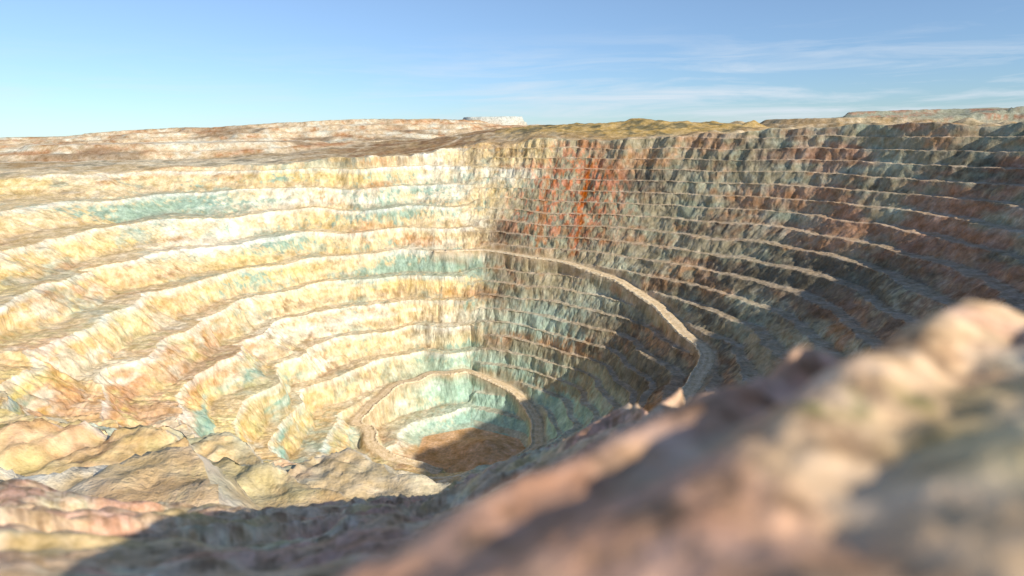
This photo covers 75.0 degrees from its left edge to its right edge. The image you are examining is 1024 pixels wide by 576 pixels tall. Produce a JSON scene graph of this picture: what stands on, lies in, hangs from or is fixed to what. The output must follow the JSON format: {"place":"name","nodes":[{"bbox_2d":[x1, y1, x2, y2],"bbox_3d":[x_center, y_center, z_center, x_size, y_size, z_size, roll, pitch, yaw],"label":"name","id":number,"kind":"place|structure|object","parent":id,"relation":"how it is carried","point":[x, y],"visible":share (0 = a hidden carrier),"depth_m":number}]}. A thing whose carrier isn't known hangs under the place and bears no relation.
{"place":"outdoors","nodes":[
{"label":"outdoors","id":0,"kind":"place"},
{"bbox_2d":[350,369,543,473],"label":"haul road","id":1,"kind":"structure","parent":0,"point":[371,433],"depth_m":546.37},
{"bbox_2d":[0,106,1023,509],"bbox_3d":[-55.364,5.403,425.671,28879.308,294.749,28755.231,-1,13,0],"label":"open pit mine terrain","id":2,"kind":"structure","parent":0,"point":[256,316],"depth_m":565.76},
{"bbox_2d":[0,300,1023,575],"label":"rocky outcrop","id":3,"kind":"object","parent":2,"relation":"on","point":[900,454],"visible":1,"depth_m":2.35},
{"bbox_2d":[0,0,1023,137],"label":"sky","id":4,"kind":"structure","parent":0,"point":[68,67]},
{"bbox_2d":[434,249,713,400],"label":"haul road","id":5,"kind":"structure","parent":0,"point":[696,377],"depth_m":508.10}
]}

